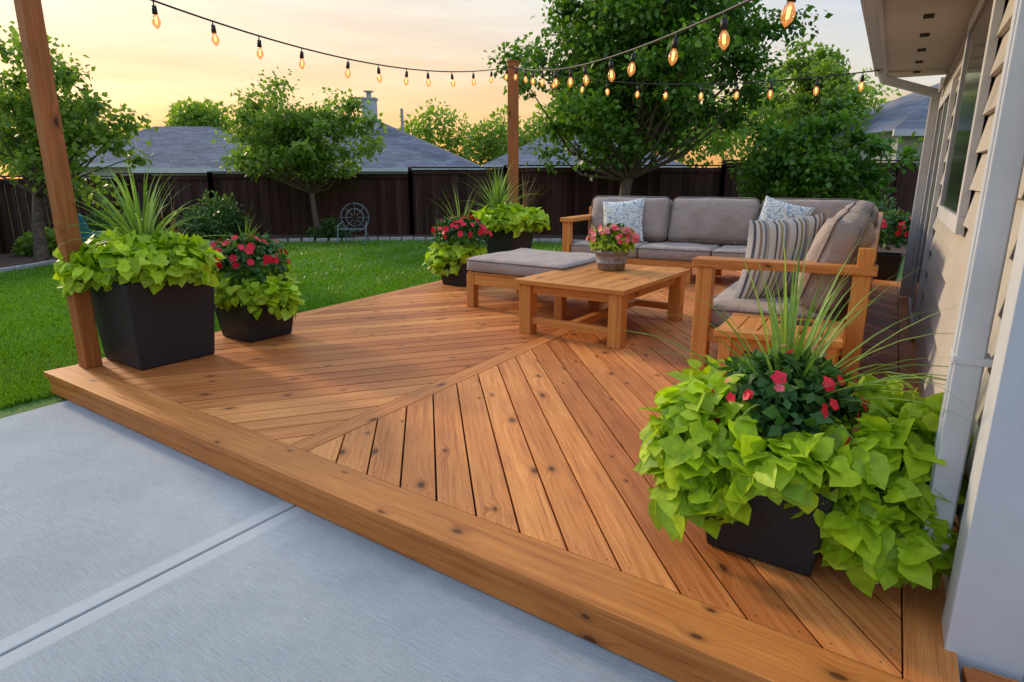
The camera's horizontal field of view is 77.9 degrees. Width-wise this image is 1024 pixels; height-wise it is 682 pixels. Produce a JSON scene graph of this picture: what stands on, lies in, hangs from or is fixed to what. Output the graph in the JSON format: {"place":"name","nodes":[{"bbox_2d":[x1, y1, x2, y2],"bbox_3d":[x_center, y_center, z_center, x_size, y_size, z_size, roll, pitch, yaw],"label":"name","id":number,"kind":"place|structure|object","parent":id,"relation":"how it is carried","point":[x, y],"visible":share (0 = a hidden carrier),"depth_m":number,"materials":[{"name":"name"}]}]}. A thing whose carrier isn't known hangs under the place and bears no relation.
{"place":"outdoors","nodes":[
{"label":"outdoors","id":0,"kind":"place"},
{"bbox_2d":[0,400,676,681],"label":"concrete patio","id":1,"kind":"structure","parent":0,"point":[127,554],"depth_m":2.56,"materials":[{"name":"grey concrete"}]},
{"bbox_2d":[0,182,904,418],"bbox_3d":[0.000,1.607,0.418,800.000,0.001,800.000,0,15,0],"label":"lawn ground","id":2,"kind":"structure","parent":0,"point":[22,408],"depth_m":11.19,"materials":[{"name":"plant"}]},
{"bbox_2d":[0,176,125,253],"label":"wooden fence","id":3,"kind":"object","parent":2,"relation":"on","point":[9,208],"visible":0.27,"depth_m":14.45,"materials":[{"name":"brown wood"}]},
{"bbox_2d":[77,214,101,241],"bbox_3d":[-8.020,-2.017,12.254,0.840,1.038,0.837,9,17,30],"label":"adirondack chair","id":4,"kind":"object","parent":2,"relation":"on","point":[81,220],"visible":0.12,"depth_m":11.87,"materials":[{"name":"teal plastic"}]},
{"bbox_2d":[44,126,232,205],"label":"neighbor house","id":5,"kind":"structure","parent":2,"relation":"on","point":[167,141],"depth_m":36.62,"materials":[{"name":"grey"}]},
{"bbox_2d":[0,237,583,272],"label":"garden edging","id":6,"kind":"object","parent":2,"relation":"on","point":[50,262],"visible":0.38,"depth_m":16.46,"materials":[{"name":"stone"}]},
{"bbox_2d":[131,117,488,214],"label":"house body","id":7,"kind":"structure","parent":2,"relation":"on","point":[403,151],"depth_m":27.88,"materials":[{"name":"grey"}]},
{"bbox_2d":[361,90,377,130],"bbox_3d":[-6.900,-10.934,30.738,0.760,2.250,0.720,0,15,0],"label":"chimney","id":8,"kind":"object","parent":7,"relation":"on","point":[373,103],"visible":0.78,"depth_m":30.37,"materials":[{"name":"grey metal"}]},
{"bbox_2d":[400,108,403,131],"bbox_3d":[-5.340,-10.692,30.801,0.120,1.150,0.120,0,15,0],"label":"vent pipe","id":9,"kind":"object","parent":7,"relation":"attached to","point":[402,119],"visible":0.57,"depth_m":30.75,"materials":[{"name":"metal"}]},
{"bbox_2d":[337,203,369,243],"bbox_3d":[-4.050,-3.013,16.188,0.750,1.008,0.677,0,15,0],"label":"metal garden chair","id":10,"kind":"object","parent":2,"relation":"on","point":[355,228],"visible":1,"depth_m":16.28,"materials":[{"name":"grey metal"}]},
{"bbox_2d":[0,67,902,178],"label":"distant trees","id":11,"kind":"object","parent":2,"relation":"on","point":[197,113],"visible":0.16,"depth_m":46.03,"materials":[{"name":"green plant"}]},
{"bbox_2d":[0,235,906,267],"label":"mulch bed","id":12,"kind":"object","parent":2,"relation":"on","point":[9,259],"visible":0.17,"depth_m":15.35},
{"bbox_2d":[11,225,57,255],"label":"garden shrub","id":13,"kind":"object","parent":12,"relation":"on","point":[25,242],"visible":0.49,"depth_m":13.51,"materials":[{"name":"green plant"}]},
{"bbox_2d":[0,21,157,259],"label":"deciduous tree","id":14,"kind":"object","parent":12,"relation":"on","point":[21,140],"visible":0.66,"depth_m":12.10,"materials":[{"name":"green plant"}]},
{"bbox_2d":[83,209,141,238],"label":"garden shrub","id":15,"kind":"object","parent":12,"relation":"on","point":[98,219],"visible":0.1,"depth_m":14.45,"materials":[{"name":"green plant"}]},
{"bbox_2d":[173,189,252,240],"bbox_3d":[-7.955,-3.264,16.611,2.026,1.417,1.794,0,15,0],"label":"garden shrub","id":16,"kind":"object","parent":12,"relation":"on","point":[220,215],"visible":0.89,"depth_m":16.38,"materials":[{"name":"green plant"}]},
{"bbox_2d":[210,67,390,238],"bbox_3d":[-5.659,-4.841,16.491,4.753,4.427,3.851,0,15,0],"label":"deciduous tree","id":17,"kind":"object","parent":12,"relation":"on","point":[289,141],"visible":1,"depth_m":15.98,"materials":[{"name":"green plant"}]},
{"bbox_2d":[305,215,351,239],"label":"garden shrub","id":18,"kind":"object","parent":12,"relation":"on","point":[328,230],"visible":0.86,"depth_m":17.09,"materials":[{"name":"green plant"}]},
{"bbox_2d":[115,160,919,234],"bbox_3d":[2.400,-4.115,18.210,27.300,2.093,0.170,0,15,0],"label":"wooden fence","id":19,"kind":"object","parent":12,"relation":"on","point":[388,202],"visible":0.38,"depth_m":18.20,"materials":[{"name":"brown wood"}]},
{"bbox_2d":[482,0,833,195],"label":"deciduous tree","id":20,"kind":"object","parent":12,"relation":"on","point":[591,116],"visible":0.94,"depth_m":14.74,"materials":[{"name":"green plant"}]},
{"bbox_2d":[728,96,923,207],"bbox_3d":[7.087,-3.900,14.736,4.280,3.502,3.459,0,15,0],"label":"tree","id":21,"kind":"object","parent":12,"relation":"on","point":[807,158],"visible":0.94,"depth_m":13.95,"materials":[{"name":"green plant"}]},
{"bbox_2d":[872,194,910,243],"bbox_3d":[9.380,-3.107,16.302,2.118,1.338,1.825,0,15,0],"label":"garden shrub","id":22,"kind":"object","parent":12,"relation":"on","point":[892,204],"visible":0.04,"depth_m":16.09,"materials":[{"name":"green plant"}]},
{"bbox_2d":[43,265,1018,681],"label":"wooden deck","id":23,"kind":"structure","parent":2,"relation":"on","point":[485,445],"depth_m":3.39,"materials":[{"name":"brown wood"}]},
{"bbox_2d":[13,0,102,368],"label":"wooden post","id":24,"kind":"object","parent":23,"relation":"on","point":[37,61],"visible":1,"depth_m":4.57,"materials":[{"name":"brown wood"}]},
{"bbox_2d":[39,157,244,369],"bbox_3d":[-2.920,-0.641,4.997,1.403,1.622,1.255,-13,20,-41],"label":"potted plant","id":25,"kind":"object","parent":23,"relation":"on","point":[152,294],"visible":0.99,"depth_m":4.85,"materials":[{"name":"green plant"}]},
{"bbox_2d":[195,206,304,342],"bbox_3d":[-2.377,-0.651,5.804,1.030,1.236,0.808,0,15,0],"label":"potted plant","id":26,"kind":"object","parent":23,"relation":"on","point":[257,292],"visible":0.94,"depth_m":5.64,"materials":[{"name":"green plant"}]},
{"bbox_2d":[422,185,492,286],"bbox_3d":[-0.737,-1.472,8.637,0.956,1.401,1.025,0,15,0],"label":"potted plant","id":27,"kind":"object","parent":23,"relation":"on","point":[449,254],"visible":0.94,"depth_m":8.48,"materials":[{"name":"green plant"}]},
{"bbox_2d":[461,159,549,253],"bbox_3d":[-0.062,-2.247,10.874,1.748,1.775,1.378,8,17,28],"label":"potted plant","id":28,"kind":"object","parent":23,"relation":"on","point":[510,225],"visible":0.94,"depth_m":10.70,"materials":[{"name":"green plant"}]},
{"bbox_2d":[507,60,519,206],"bbox_3d":[0.020,-3.175,11.284,0.172,3.368,0.187,8,17,29],"label":"wooden post","id":29,"kind":"object","parent":23,"relation":"on","point":[513,118],"visible":0.75,"depth_m":11.08,"materials":[{"name":"brown wood"}]},
{"bbox_2d":[150,0,512,84],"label":"string lights","id":30,"kind":"object","parent":29,"relation":"hanging from","point":[213,27],"visible":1,"depth_m":6.58,"materials":[{"name":"black"}]},
{"bbox_2d":[513,0,795,83],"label":"string lights","id":31,"kind":"object","parent":29,"relation":"hanging from","point":[724,24],"visible":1,"depth_m":4.49,"materials":[{"name":"orange"}]},
{"bbox_2d":[515,68,879,97],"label":"string lights","id":32,"kind":"object","parent":29,"relation":"hanging from","point":[770,85],"visible":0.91,"depth_m":8.35,"materials":[{"name":"black"}]},
{"bbox_2d":[466,248,606,319],"bbox_3d":[0.309,-0.711,7.335,1.347,0.586,1.179,10,18,34],"label":"ottoman","id":33,"kind":"object","parent":23,"relation":"on","point":[505,269],"visible":0.66,"depth_m":6.97,"materials":[{"name":"grey fabric"}]},
{"bbox_2d":[515,262,689,348],"bbox_3d":[0.930,-0.409,6.300,1.124,0.522,1.559,10,18,34],"label":"coffee table","id":34,"kind":"object","parent":23,"relation":"on","point":[619,292],"visible":0.92,"depth_m":5.92,"materials":[{"name":"brown wood"}]},
{"bbox_2d":[585,222,639,270],"bbox_3d":[1.024,-0.973,6.456,0.550,0.486,0.513,5,15,20],"label":"flower pot","id":35,"kind":"object","parent":34,"relation":"on","point":[621,241],"visible":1,"depth_m":6.33,"materials":[{"name":"plant"}]},
{"bbox_2d":[560,196,882,385],"bbox_3d":[1.911,-1.050,7.428,4.142,1.196,5.328,8,17,29],"label":"sectional sofa","id":36,"kind":"object","parent":23,"relation":"on","point":[707,236],"visible":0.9,"depth_m":5.08,"materials":[{"name":"grey fabric"}]},
{"bbox_2d":[714,313,847,366],"bbox_3d":[1.796,0.137,4.260,0.797,0.492,0.618,7,16,24],"label":"side table","id":37,"kind":"object","parent":23,"relation":"on","point":[746,324],"visible":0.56,"depth_m":4.10,"materials":[{"name":"brown wood"}]},
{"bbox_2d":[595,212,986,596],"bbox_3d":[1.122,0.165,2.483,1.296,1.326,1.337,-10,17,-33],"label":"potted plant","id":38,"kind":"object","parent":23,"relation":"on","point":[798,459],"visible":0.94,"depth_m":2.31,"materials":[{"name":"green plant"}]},
{"bbox_2d":[873,208,911,280],"bbox_3d":[5.460,-1.406,9.160,0.747,1.010,0.777,-6,16,-22],"label":"potted plant","id":39,"kind":"object","parent":23,"relation":"on","point":[889,263],"visible":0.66,"depth_m":8.99,"materials":[{"name":"green plant"}]},
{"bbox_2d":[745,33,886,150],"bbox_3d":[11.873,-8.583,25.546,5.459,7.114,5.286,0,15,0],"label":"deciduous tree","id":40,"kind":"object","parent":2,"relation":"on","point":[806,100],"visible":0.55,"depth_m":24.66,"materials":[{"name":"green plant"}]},
{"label":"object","id":41,"kind":"object","parent":2,"relation":"on","visible":0},
{"bbox_2d":[877,0,978,77],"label":"soffit","id":42,"kind":"structure","parent":41,"relation":"on","point":[922,37],"depth_m":5.27,"materials":[{"name":"paint"}]},
{"bbox_2d":[860,0,883,76],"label":"gutter","id":43,"kind":"object","parent":42,"relation":"attached to","point":[870,14],"visible":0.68,"depth_m":5.30,"materials":[{"name":"beige metal"}]},
{"bbox_2d":[876,69,940,295],"bbox_3d":[4.499,-1.837,7.479,0.719,2.618,0.135,3,15,11],"label":"downspout","id":44,"kind":"object","parent":42,"relation":"attached to","point":[933,94],"visible":0.9,"depth_m":7.32,"materials":[{"name":"beige metal"}]},
{"bbox_2d":[907,0,1023,681],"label":"windows and trim","id":45,"kind":"structure","parent":41,"relation":"attached to","point":[983,620],"depth_m":1.93,"materials":[{"name":"grey"}]},
{"bbox_2d":[910,0,1023,681],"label":"lap siding","id":46,"kind":"object","parent":41,"relation":"attached to","point":[943,284],"visible":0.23,"depth_m":3.29,"materials":[{"name":"plastic"}]},
{"bbox_2d":[924,0,1023,529],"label":"downspout","id":47,"kind":"object","parent":46,"relation":"attached to","point":[1001,180],"visible":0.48,"depth_m":1.93,"materials":[{"name":"white metal"}]},
{"bbox_2d":[875,527,950,583],"bbox_3d":[1.397,0.752,2.253,0.260,0.272,0.210,0,15,0],"label":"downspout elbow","id":48,"kind":"object","parent":47,"relation":"attached to","point":[943,546],"visible":0.1,"depth_m":2.15,"materials":[{"name":"grey metal"}]},
{"bbox_2d":[950,348,992,367],"bbox_3d":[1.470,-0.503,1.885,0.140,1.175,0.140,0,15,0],"label":"downspout strap","id":49,"kind":"object","parent":47,"relation":"attached to","point":[987,361],"visible":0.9,"depth_m":1.99,"materials":[{"name":"white metal"}]},
{"bbox_2d":[0,0,945,178],"label":"sky","id":50,"kind":"structure","parent":0,"point":[142,64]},
{"bbox_2d":[483,135,686,194],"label":"neighbor house","id":51,"kind":"structure","parent":0,"point":[528,156],"depth_m":33.47,"materials":[{"name":"grey"}]},
{"bbox_2d":[778,319,811,325],"bbox_3d":[1.911,-0.127,4.272,0.208,0.012,0.100,7,16,24],"label":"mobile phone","id":52,"kind":"object","parent":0,"point":[798,322],"visible":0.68,"depth_m":4.24,"materials":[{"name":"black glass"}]},
{"bbox_2d":[833,83,939,190],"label":"neighbor house","id":53,"kind":"structure","parent":0,"point":[905,117],"depth_m":22.43,"materials":[{"name":"grey"}]}
]}

